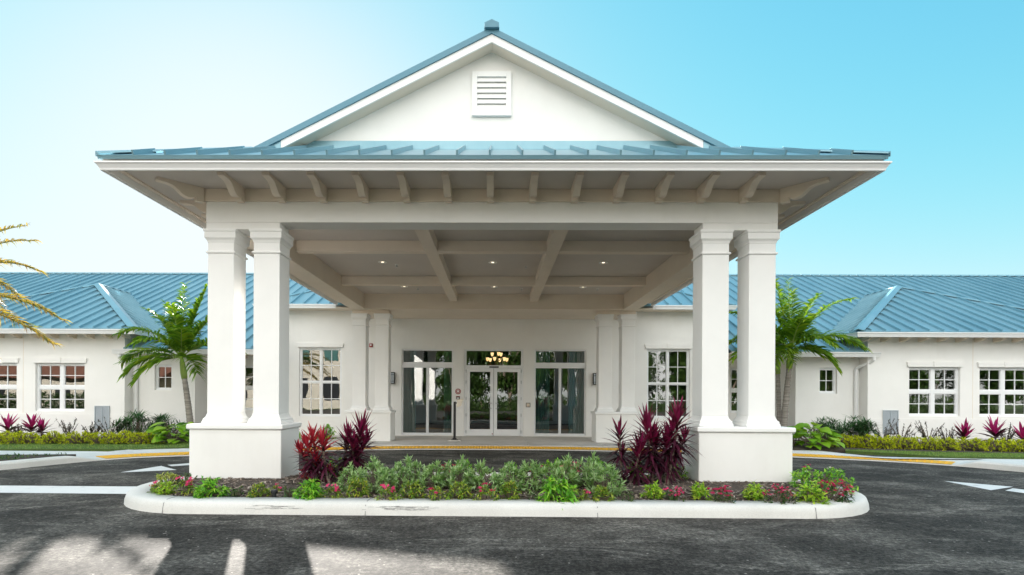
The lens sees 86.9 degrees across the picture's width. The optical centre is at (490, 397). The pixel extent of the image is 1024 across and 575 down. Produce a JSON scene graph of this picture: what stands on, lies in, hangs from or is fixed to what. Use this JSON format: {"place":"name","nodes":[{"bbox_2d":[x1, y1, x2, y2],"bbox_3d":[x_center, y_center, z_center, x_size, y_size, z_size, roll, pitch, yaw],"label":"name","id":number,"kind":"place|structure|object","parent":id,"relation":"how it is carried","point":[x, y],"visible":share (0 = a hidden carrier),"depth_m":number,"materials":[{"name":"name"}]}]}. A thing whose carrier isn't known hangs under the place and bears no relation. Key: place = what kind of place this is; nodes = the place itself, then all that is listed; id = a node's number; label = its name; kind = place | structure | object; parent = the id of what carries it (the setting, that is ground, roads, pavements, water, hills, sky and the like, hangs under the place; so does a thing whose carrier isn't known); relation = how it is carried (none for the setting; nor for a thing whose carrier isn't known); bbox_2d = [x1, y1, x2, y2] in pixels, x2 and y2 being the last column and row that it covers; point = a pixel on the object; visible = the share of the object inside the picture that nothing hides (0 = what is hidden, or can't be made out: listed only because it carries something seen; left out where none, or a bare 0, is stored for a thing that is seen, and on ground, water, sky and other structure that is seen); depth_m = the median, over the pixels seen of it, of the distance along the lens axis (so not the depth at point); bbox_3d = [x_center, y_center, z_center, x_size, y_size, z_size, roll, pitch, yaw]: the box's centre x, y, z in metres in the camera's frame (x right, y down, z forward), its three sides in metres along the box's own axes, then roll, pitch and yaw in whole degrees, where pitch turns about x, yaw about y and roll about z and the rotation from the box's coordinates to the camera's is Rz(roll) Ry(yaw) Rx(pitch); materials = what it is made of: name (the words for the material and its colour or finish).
{"place":"outdoors","nodes":[
{"label":"outdoors","id":0,"kind":"place"},
{"bbox_2d":[0,442,188,450],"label":"lawn","id":1,"kind":"structure","parent":0,"point":[70,449],"depth_m":13.49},
{"bbox_2d":[35,430,67,443],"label":"hedge shrub","id":2,"kind":"object","parent":1,"relation":"on","point":[44,439],"visible":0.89,"depth_m":14.57,"materials":[{"name":"yellow plant"}]},
{"bbox_2d":[58,430,94,443],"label":"hedge shrub","id":3,"kind":"object","parent":1,"relation":"on","point":[75,439],"visible":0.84,"depth_m":14.62,"materials":[{"name":"yellow plant"}]},
{"bbox_2d":[100,429,138,443],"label":"hedge shrub","id":4,"kind":"object","parent":1,"relation":"on","point":[121,436],"visible":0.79,"depth_m":14.65,"materials":[{"name":"yellow plant"}]},
{"bbox_2d":[145,422,193,443],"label":"broadleaf plant","id":5,"kind":"object","parent":1,"relation":"on","point":[158,436],"visible":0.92,"depth_m":14.78,"materials":[{"name":"green plant"}]},
{"bbox_2d":[0,450,1023,574],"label":"road","id":6,"kind":"structure","parent":0,"point":[922,519],"depth_m":5.44,"materials":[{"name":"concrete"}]},
{"bbox_2d":[0,454,75,460],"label":"planting strip","id":7,"kind":"object","parent":6,"relation":"on","point":[30,456],"visible":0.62,"depth_m":10.91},
{"bbox_2d":[0,222,71,362],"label":"date palm","id":8,"kind":"object","parent":7,"relation":"on","point":[21,300],"visible":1,"depth_m":10.35,"materials":[{"name":"yellow plant"}]},
{"bbox_2d":[0,485,136,493],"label":"stop line","id":9,"kind":"object","parent":6,"relation":"on","point":[74,489],"visible":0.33,"depth_m":7.96,"materials":[{"name":"white paint"}]},
{"bbox_2d":[3,436,188,442],"bbox_3d":[-33.531,1.183,17.054,52.800,0.080,3.938,0,0,1],"label":"planting bed","id":10,"kind":"object","parent":6,"relation":"on","point":[181,439],"visible":0.08,"depth_m":15.83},
{"bbox_2d":[0,413,20,435],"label":"cordyline","id":11,"kind":"object","parent":10,"relation":"on","point":[8,421],"visible":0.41,"depth_m":15.82,"materials":[{"name":"pink plant"}]},
{"bbox_2d":[2,430,39,443],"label":"hedge shrub","id":12,"kind":"object","parent":10,"relation":"on","point":[24,439],"visible":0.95,"depth_m":14.54,"materials":[{"name":"yellow plant"}]},
{"bbox_2d":[11,413,50,436],"bbox_3d":[-13.500,1.032,15.829,1.024,1.228,0.995,0,0,16],"label":"cordyline","id":13,"kind":"object","parent":10,"relation":"on","point":[31,424],"visible":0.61,"depth_m":15.77,"materials":[{"name":"pink plant"}]},
{"bbox_2d":[85,430,117,444],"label":"hedge shrub","id":14,"kind":"object","parent":10,"relation":"on","point":[96,438],"visible":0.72,"depth_m":14.64,"materials":[{"name":"yellow plant"}]},
{"bbox_2d":[104,409,153,437],"bbox_3d":[-10.572,0.790,16.085,1.614,0.964,1.807,0,0,1],"label":"fan palm clump","id":15,"kind":"object","parent":10,"relation":"on","point":[139,421],"visible":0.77,"depth_m":15.89,"materials":[{"name":"green plant"}]},
{"bbox_2d":[123,431,164,443],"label":"hedge shrub","id":16,"kind":"object","parent":10,"relation":"on","point":[143,437],"visible":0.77,"depth_m":14.69,"materials":[{"name":"yellow plant"}]},
{"bbox_2d":[140,412,179,439],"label":"fan palm clump","id":17,"kind":"object","parent":10,"relation":"on","point":[159,418],"visible":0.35,"depth_m":16.05,"materials":[{"name":"green plant"}]},
{"bbox_2d":[111,281,245,435],"bbox_3d":[-9.117,-1.097,15.781,3.670,4.748,2.664,0,0,-26],"label":"palm tree","id":18,"kind":"object","parent":10,"relation":"on","point":[179,339],"visible":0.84,"depth_m":15.76,"materials":[{"name":"green plant"}]},
{"bbox_2d":[126,463,188,471],"bbox_3d":[-6.185,1.363,10.536,0.734,0.001,1.726,0,0,11],"label":"arrow marking","id":19,"kind":"object","parent":6,"relation":"on","point":[159,468],"visible":0.78,"depth_m":10.29,"materials":[{"name":"white paint"}]},
{"bbox_2d":[299,435,680,446],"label":"entry slab","id":20,"kind":"structure","parent":6,"relation":"on","point":[547,441],"depth_m":16.20,"materials":[{"name":"concrete"}]},
{"bbox_2d":[448,399,462,440],"bbox_3d":[-1.078,0.694,16.540,0.458,1.289,0.240,0,0,1],"label":"sign post","id":21,"kind":"object","parent":20,"relation":"on","point":[459,404],"visible":1,"depth_m":16.50,"materials":[{"name":"metal"}]},
{"bbox_2d":[124,471,869,518],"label":"island kerb","id":22,"kind":"structure","parent":6,"relation":"on","point":[139,498],"depth_m":6.37,"materials":[{"name":"concrete"}]},
{"bbox_2d":[155,474,837,500],"bbox_3d":[0.048,1.243,7.694,9.451,0.113,2.165,0,0,1],"label":"mulch bed","id":23,"kind":"object","parent":22,"relation":"on","point":[737,488],"visible":0.31,"depth_m":7.34,"materials":[{"name":"soil"}]},
{"bbox_2d":[150,478,177,494],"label":"shrub","id":24,"kind":"object","parent":23,"relation":"on","point":[163,489],"visible":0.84,"depth_m":6.85,"materials":[{"name":"green plant"}]},
{"bbox_2d":[149,471,180,485],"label":"shrub","id":25,"kind":"object","parent":23,"relation":"on","point":[171,476],"visible":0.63,"depth_m":7.50,"materials":[{"name":"yellow plant"}]},
{"bbox_2d":[170,476,196,495],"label":"flowering shrub","id":26,"kind":"object","parent":23,"relation":"on","point":[187,485],"visible":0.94,"depth_m":6.87,"materials":[{"name":"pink plant"}]},
{"bbox_2d":[193,476,232,498],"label":"shrub","id":27,"kind":"object","parent":23,"relation":"on","point":[204,490],"visible":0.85,"depth_m":6.70,"materials":[{"name":"green plant"}]},
{"bbox_2d":[246,482,271,497],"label":"shrub","id":28,"kind":"object","parent":23,"relation":"on","point":[258,492],"visible":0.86,"depth_m":6.75,"materials":[{"name":"green plant"}]},
{"bbox_2d":[292,478,327,500],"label":"shrub","id":29,"kind":"object","parent":23,"relation":"on","point":[310,486],"visible":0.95,"depth_m":6.63,"materials":[{"name":"green plant"}]},
{"bbox_2d":[293,421,344,483],"bbox_3d":[-2.472,0.852,7.767,0.823,1.038,0.702,0,0,1],"label":"cordyline","id":30,"kind":"object","parent":23,"relation":"on","point":[313,455],"visible":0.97,"depth_m":7.72,"materials":[{"name":"red plant"}]},
{"bbox_2d":[320,483,344,497],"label":"flowering shrub","id":31,"kind":"object","parent":23,"relation":"on","point":[337,492],"visible":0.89,"depth_m":6.67,"materials":[{"name":"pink plant"}]},
{"bbox_2d":[333,462,368,491],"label":"silver bush","id":32,"kind":"object","parent":23,"relation":"on","point":[345,472],"visible":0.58,"depth_m":7.10,"materials":[{"name":"green plant"}]},
{"bbox_2d":[328,408,378,479],"bbox_3d":[-2.103,0.812,8.137,0.953,1.324,0.906,0,0,1],"label":"cordyline","id":33,"kind":"object","parent":23,"relation":"on","point":[359,441],"visible":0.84,"depth_m":8.05,"materials":[{"name":"purple plant"}]},
{"bbox_2d":[345,476,369,497],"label":"shrub","id":34,"kind":"object","parent":23,"relation":"on","point":[360,491],"visible":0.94,"depth_m":6.83,"materials":[{"name":"green plant"}]},
{"bbox_2d":[359,454,388,484],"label":"silver bush","id":35,"kind":"object","parent":23,"relation":"on","point":[371,467],"visible":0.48,"depth_m":7.60,"materials":[{"name":"green plant"}]},
{"bbox_2d":[366,467,397,494],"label":"silver bush","id":36,"kind":"object","parent":23,"relation":"on","point":[384,477],"visible":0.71,"depth_m":7.00,"materials":[{"name":"green plant"}]},
{"bbox_2d":[374,484,400,500],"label":"flowering shrub","id":37,"kind":"object","parent":23,"relation":"on","point":[392,490],"visible":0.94,"depth_m":6.53,"materials":[{"name":"green plant"}]},
{"bbox_2d":[388,460,417,491],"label":"silver bush","id":38,"kind":"object","parent":23,"relation":"on","point":[402,478],"visible":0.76,"depth_m":7.18,"materials":[{"name":"green plant"}]},
{"bbox_2d":[397,479,426,498],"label":"shrub","id":39,"kind":"object","parent":23,"relation":"on","point":[414,494],"visible":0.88,"depth_m":6.69,"materials":[{"name":"green plant"}]},
{"bbox_2d":[398,454,431,485],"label":"silver bush","id":40,"kind":"object","parent":23,"relation":"on","point":[412,465],"visible":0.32,"depth_m":7.47,"materials":[{"name":"green plant"}]},
{"bbox_2d":[417,460,450,491],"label":"silver bush","id":41,"kind":"object","parent":23,"relation":"on","point":[435,478],"visible":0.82,"depth_m":7.17,"materials":[{"name":"green plant"}]},
{"bbox_2d":[427,486,447,500],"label":"flowering shrub","id":42,"kind":"object","parent":23,"relation":"on","point":[436,494],"visible":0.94,"depth_m":6.55,"materials":[{"name":"green plant"}]},
{"bbox_2d":[439,454,471,491],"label":"silver bush","id":43,"kind":"object","parent":23,"relation":"on","point":[454,471],"visible":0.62,"depth_m":7.23,"materials":[{"name":"green plant"}]},
{"bbox_2d":[445,480,472,499],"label":"shrub","id":44,"kind":"object","parent":23,"relation":"on","point":[460,494],"visible":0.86,"depth_m":6.67,"materials":[{"name":"green plant"}]},
{"bbox_2d":[463,459,502,494],"bbox_3d":[-0.112,1.055,7.116,0.618,0.550,0.647,0,0,-20],"label":"silver bush","id":45,"kind":"object","parent":23,"relation":"on","point":[477,481],"visible":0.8,"depth_m":7.05,"materials":[{"name":"green plant"}]},
{"bbox_2d":[471,482,497,500],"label":"flowering shrub","id":46,"kind":"object","parent":23,"relation":"on","point":[482,492],"visible":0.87,"depth_m":6.57,"materials":[{"name":"green plant"}]},
{"bbox_2d":[495,480,521,499],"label":"shrub","id":47,"kind":"object","parent":23,"relation":"on","point":[508,492],"visible":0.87,"depth_m":6.67,"materials":[{"name":"green plant"}]},
{"bbox_2d":[498,461,531,491],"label":"silver bush","id":48,"kind":"object","parent":23,"relation":"on","point":[504,473],"visible":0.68,"depth_m":7.15,"materials":[{"name":"green plant"}]},
{"bbox_2d":[516,459,548,494],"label":"silver bush","id":49,"kind":"object","parent":23,"relation":"on","point":[536,472],"visible":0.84,"depth_m":7.17,"materials":[{"name":"green plant"}]},
{"bbox_2d":[535,475,578,509],"bbox_3d":[0.826,1.179,6.571,0.578,0.484,0.514,0,0,21],"label":"shrub","id":50,"kind":"object","parent":23,"relation":"on","point":[563,493],"visible":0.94,"depth_m":6.50,"materials":[{"name":"green plant"}]},
{"bbox_2d":[537,453,583,489],"bbox_3d":[0.960,1.036,7.225,0.745,0.614,0.712,0,0,-16],"label":"silver bush","id":51,"kind":"object","parent":23,"relation":"on","point":[572,477],"visible":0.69,"depth_m":7.17,"materials":[{"name":"green plant"}]},
{"bbox_2d":[567,452,605,489],"bbox_3d":[1.316,1.012,7.387,0.630,0.600,0.715,0,0,2],"label":"silver bush","id":52,"kind":"object","parent":23,"relation":"on","point":[583,480],"visible":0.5,"depth_m":7.35,"materials":[{"name":"green plant"}]},
{"bbox_2d":[590,485,615,501],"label":"shrub","id":53,"kind":"object","parent":23,"relation":"on","point":[600,494],"visible":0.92,"depth_m":6.58,"materials":[{"name":"green plant"}]},
{"bbox_2d":[584,461,627,498],"bbox_3d":[1.458,1.070,7.010,0.590,0.494,0.607,0,0,34],"label":"silver bush","id":54,"kind":"object","parent":23,"relation":"on","point":[610,471],"visible":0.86,"depth_m":6.95,"materials":[{"name":"green plant"}]},
{"bbox_2d":[603,416,639,484],"bbox_3d":[1.892,0.766,7.870,0.635,1.056,0.629,0,0,-44],"label":"cordyline","id":55,"kind":"object","parent":23,"relation":"on","point":[620,457],"visible":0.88,"depth_m":7.83,"materials":[{"name":"purple plant"}]},
{"bbox_2d":[613,402,675,485],"bbox_3d":[2.229,0.745,7.847,1.069,1.374,0.935,0,0,1],"label":"cordyline","id":56,"kind":"object","parent":23,"relation":"on","point":[650,437],"visible":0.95,"depth_m":7.76,"materials":[{"name":"purple plant"}]},
{"bbox_2d":[639,480,664,498],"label":"shrub","id":57,"kind":"object","parent":23,"relation":"on","point":[654,492],"visible":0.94,"depth_m":6.76,"materials":[{"name":"green plant"}]},
{"bbox_2d":[645,395,701,484],"bbox_3d":[2.666,0.647,7.810,0.873,1.365,0.871,0,0,1],"label":"cordyline","id":58,"kind":"object","parent":23,"relation":"on","point":[675,422],"visible":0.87,"depth_m":7.79,"materials":[{"name":"purple plant"}]},
{"bbox_2d":[663,486,685,501],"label":"flowering shrub","id":59,"kind":"object","parent":23,"relation":"on","point":[675,496],"visible":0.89,"depth_m":6.63,"materials":[{"name":"pink plant"}]},
{"bbox_2d":[689,482,713,500],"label":"shrub","id":60,"kind":"object","parent":23,"relation":"on","point":[700,492],"visible":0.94,"depth_m":6.71,"materials":[{"name":"green plant"}]},
{"bbox_2d":[705,485,736,503],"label":"flowering shrub","id":61,"kind":"object","parent":23,"relation":"on","point":[718,497],"visible":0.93,"depth_m":6.56,"materials":[{"name":"pink plant"}]},
{"bbox_2d":[741,479,767,500],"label":"shrub","id":62,"kind":"object","parent":23,"relation":"on","point":[756,494],"visible":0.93,"depth_m":6.71,"materials":[{"name":"green plant"}]},
{"bbox_2d":[761,483,799,504],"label":"flowering shrub","id":63,"kind":"object","parent":23,"relation":"on","point":[782,499],"visible":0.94,"depth_m":6.52,"materials":[{"name":"pink plant"}]},
{"bbox_2d":[791,480,834,503],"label":"shrub","id":64,"kind":"object","parent":23,"relation":"on","point":[809,493],"visible":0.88,"depth_m":6.56,"materials":[{"name":"green plant"}]},
{"bbox_2d":[789,464,858,494],"bbox_3d":[4.543,1.142,7.397,0.866,0.440,0.861,0,0,35],"label":"shrub","id":65,"kind":"object","parent":23,"relation":"on","point":[804,474],"visible":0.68,"depth_m":7.38,"materials":[{"name":"green plant"}]},
{"bbox_2d":[815,479,855,502],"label":"flowering shrub","id":66,"kind":"object","parent":23,"relation":"on","point":[832,490],"visible":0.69,"depth_m":6.65,"materials":[{"name":"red plant"}]},
{"bbox_2d":[0,19,1023,481],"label":"building","id":67,"kind":"structure","parent":6,"relation":"on","point":[444,179],"depth_m":10.62,"materials":[{"name":"paint"}]},
{"bbox_2d":[0,358,18,410],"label":"window","id":68,"kind":"structure","parent":67,"relation":"in","point":[7,362],"depth_m":17.25,"materials":[{"name":"white glass"}]},
{"bbox_2d":[32,357,86,410],"bbox_3d":[-13.689,-0.405,17.201,1.748,1.714,0.215,0,0,1],"label":"window","id":69,"kind":"structure","parent":67,"relation":"in","point":[41,362],"depth_m":17.23,"materials":[{"name":"white glass"}]},
{"bbox_2d":[94,406,109,428],"bbox_3d":[-12.325,0.645,17.112,0.470,0.740,0.028,0,0,1],"label":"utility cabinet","id":70,"kind":"object","parent":67,"relation":"attached to","point":[107,408],"visible":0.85,"depth_m":17.10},
{"bbox_2d":[156,365,171,389],"bbox_3d":[-10.628,-0.641,17.629,0.568,0.828,0.090,0,0,1],"label":"window","id":71,"kind":"structure","parent":67,"relation":"in","point":[158,377],"depth_m":17.61,"materials":[{"name":"white glass"}]},
{"bbox_2d":[297,342,343,415],"bbox_3d":[-5.896,-0.616,18.714,1.638,2.569,0.215,0,0,1],"label":"window","id":72,"kind":"structure","parent":67,"relation":"in","point":[319,344],"depth_m":18.75,"materials":[{"name":"white glass"}]},
{"bbox_2d":[404,351,415,431],"bbox_3d":[-2.885,-0.155,18.938,0.530,2.920,0.138,0,0,1],"label":"curtain","id":73,"kind":"object","parent":67,"relation":"hanging from","point":[409,399],"visible":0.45,"depth_m":18.94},
{"bbox_2d":[444,351,451,432],"bbox_3d":[-1.450,-0.147,18.922,0.400,2.920,0.138,0,0,1],"label":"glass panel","id":74,"kind":"object","parent":67,"relation":"hanging from","point":[447,397],"visible":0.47,"depth_m":18.91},
{"bbox_2d":[465,368,493,435],"bbox_3d":[-0.390,0.170,18.659,0.959,2.333,0.134,0,0,1],"label":"door","id":75,"kind":"structure","parent":67,"relation":"in","point":[469,432],"depth_m":18.68,"materials":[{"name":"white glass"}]},
{"bbox_2d":[494,368,521,435],"bbox_3d":[0.581,0.175,18.648,0.959,2.333,0.134,0,0,1],"label":"door","id":76,"kind":"structure","parent":67,"relation":"in","point":[497,432],"depth_m":18.66,"materials":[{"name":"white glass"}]},
{"bbox_2d":[535,352,549,432],"bbox_3d":[1.749,-0.130,18.887,0.600,2.920,0.138,0,0,1],"label":"curtain","id":77,"kind":"object","parent":67,"relation":"hanging from","point":[542,401],"visible":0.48,"depth_m":18.89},
{"bbox_2d":[568,352,583,433],"bbox_3d":[3.034,-0.124,18.873,0.630,2.920,0.138,0,0,1],"label":"curtain","id":78,"kind":"object","parent":67,"relation":"hanging from","point":[576,404],"visible":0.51,"depth_m":18.87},
{"bbox_2d":[645,343,692,417],"bbox_3d":[6.094,-0.553,18.581,1.638,2.569,0.215,0,0,1],"label":"window","id":79,"kind":"structure","parent":67,"relation":"in","point":[668,347],"depth_m":18.61,"materials":[{"name":"white glass"}]},
{"bbox_2d":[819,368,835,393],"bbox_3d":[10.801,-0.527,17.391,0.568,0.828,0.090,0,0,1],"label":"window","id":80,"kind":"structure","parent":67,"relation":"in","point":[833,380],"depth_m":17.36,"materials":[{"name":"white glass"}]},
{"bbox_2d":[883,410,898,433],"bbox_3d":[12.473,0.776,16.836,0.470,0.740,0.028,0,0,1],"label":"electrical utility cabinet","id":81,"kind":"object","parent":67,"relation":"attached to","point":[891,415],"visible":0.75,"depth_m":16.84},
{"bbox_2d":[907,361,963,415],"bbox_3d":[13.849,-0.259,16.895,1.748,1.714,0.215,0,0,1],"label":"window","id":82,"kind":"structure","parent":67,"relation":"in","point":[931,391],"depth_m":16.93,"materials":[{"name":"white glass"}]},
{"bbox_2d":[977,362,1023,416],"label":"window","id":83,"kind":"structure","parent":67,"relation":"in","point":[1001,392],"depth_m":16.90,"materials":[{"name":"white glass"}]},
{"bbox_2d":[0,448,1023,471],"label":"kerb","id":84,"kind":"structure","parent":6,"relation":"on","point":[56,460],"depth_m":11.08,"materials":[{"name":"concrete"}]},
{"bbox_2d":[792,440,1023,453],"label":"planting bed","id":85,"kind":"object","parent":6,"relation":"on","point":[827,449],"visible":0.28,"depth_m":14.13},
{"bbox_2d":[728,332,826,423],"bbox_3d":[8.195,-0.673,16.068,2.860,4.079,2.693,0,0,1],"label":"palm tree","id":86,"kind":"object","parent":85,"relation":"on","point":[778,394],"visible":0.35,"depth_m":15.91,"materials":[{"name":"green plant"}]},
{"bbox_2d":[728,277,870,426],"bbox_3d":[8.880,-1.159,15.690,4.088,5.058,2.456,0,0,1],"label":"palm tree","id":87,"kind":"object","parent":85,"relation":"on","point":[792,331],"visible":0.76,"depth_m":15.72,"materials":[{"name":"green plant"}]},
{"bbox_2d":[793,422,844,449],"bbox_3d":[8.793,1.046,14.364,1.555,0.761,1.528,0,0,-30],"label":"broadleaf plant","id":88,"kind":"object","parent":85,"relation":"on","point":[816,441],"visible":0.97,"depth_m":14.18,"materials":[{"name":"green plant"}]},
{"bbox_2d":[800,416,846,445],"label":"fan palm clump","id":89,"kind":"object","parent":85,"relation":"on","point":[831,425],"visible":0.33,"depth_m":15.72,"materials":[{"name":"green plant"}]},
{"bbox_2d":[830,433,868,447],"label":"hedge shrub","id":90,"kind":"object","parent":85,"relation":"on","point":[845,439],"visible":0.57,"depth_m":14.74,"materials":[{"name":"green plant"}]},
{"bbox_2d":[834,415,882,441],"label":"fan palm clump","id":91,"kind":"object","parent":85,"relation":"on","point":[861,428],"visible":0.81,"depth_m":15.14,"materials":[{"name":"green plant"}]},
{"bbox_2d":[847,433,878,448],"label":"hedge shrub","id":92,"kind":"object","parent":85,"relation":"on","point":[864,444],"visible":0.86,"depth_m":14.63,"materials":[{"name":"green plant"}]},
{"bbox_2d":[866,434,897,449],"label":"hedge shrub","id":93,"kind":"object","parent":85,"relation":"on","point":[887,443],"visible":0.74,"depth_m":14.46,"materials":[{"name":"green plant"}]},
{"bbox_2d":[890,435,919,449],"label":"hedge shrub","id":94,"kind":"object","parent":85,"relation":"on","point":[900,443],"visible":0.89,"depth_m":14.37,"materials":[{"name":"green plant"}]},
{"bbox_2d":[904,436,944,450],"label":"hedge shrub","id":95,"kind":"object","parent":85,"relation":"on","point":[924,444],"visible":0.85,"depth_m":14.18,"materials":[{"name":"green plant"}]},
{"bbox_2d":[926,436,960,450],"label":"hedge shrub","id":96,"kind":"object","parent":85,"relation":"on","point":[949,444],"visible":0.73,"depth_m":14.05,"materials":[{"name":"green plant"}]},
{"bbox_2d":[951,418,976,443],"bbox_3d":[13.665,1.264,15.584,0.980,1.396,1.069,0,0,-37],"label":"cordyline","id":97,"kind":"object","parent":85,"relation":"on","point":[965,432],"visible":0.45,"depth_m":15.50,"materials":[{"name":"purple plant"}]},
{"bbox_2d":[954,437,988,450],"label":"hedge shrub","id":98,"kind":"object","parent":85,"relation":"on","point":[978,444],"visible":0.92,"depth_m":13.97,"materials":[{"name":"green plant"}]},
{"bbox_2d":[978,415,1014,444],"bbox_3d":[14.477,1.161,15.504,1.153,1.357,1.038,0,0,-39],"label":"cordyline","id":99,"kind":"object","parent":85,"relation":"on","point":[994,430],"visible":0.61,"depth_m":15.49,"materials":[{"name":"purple plant"}]},
{"bbox_2d":[982,437,1019,451],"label":"hedge shrub","id":100,"kind":"object","parent":85,"relation":"on","point":[995,446],"visible":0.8,"depth_m":13.85,"materials":[{"name":"green plant"}]},
{"bbox_2d":[947,481,1023,492],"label":"arrow marking","id":101,"kind":"object","parent":6,"relation":"on","point":[988,487],"visible":1,"depth_m":8.68,"materials":[{"name":"white paint"}]},
{"bbox_2d":[0,436,1023,462],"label":"sidewalk","id":102,"kind":"structure","parent":0,"point":[89,454],"depth_m":12.67,"materials":[{"name":"concrete"}]},
{"bbox_2d":[96,446,953,463],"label":"tactile paving","id":103,"kind":"structure","parent":102,"relation":"on","point":[510,447],"depth_m":13.72,"materials":[{"name":"concrete"}]},
{"bbox_2d":[0,0,1023,274],"label":"sky","id":104,"kind":"structure","parent":0,"point":[937,85],"materials":[{"name":"blue"}]},
{"bbox_2d":[845,450,1023,458],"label":"lawn","id":105,"kind":"structure","parent":0,"point":[894,454],"depth_m":12.97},
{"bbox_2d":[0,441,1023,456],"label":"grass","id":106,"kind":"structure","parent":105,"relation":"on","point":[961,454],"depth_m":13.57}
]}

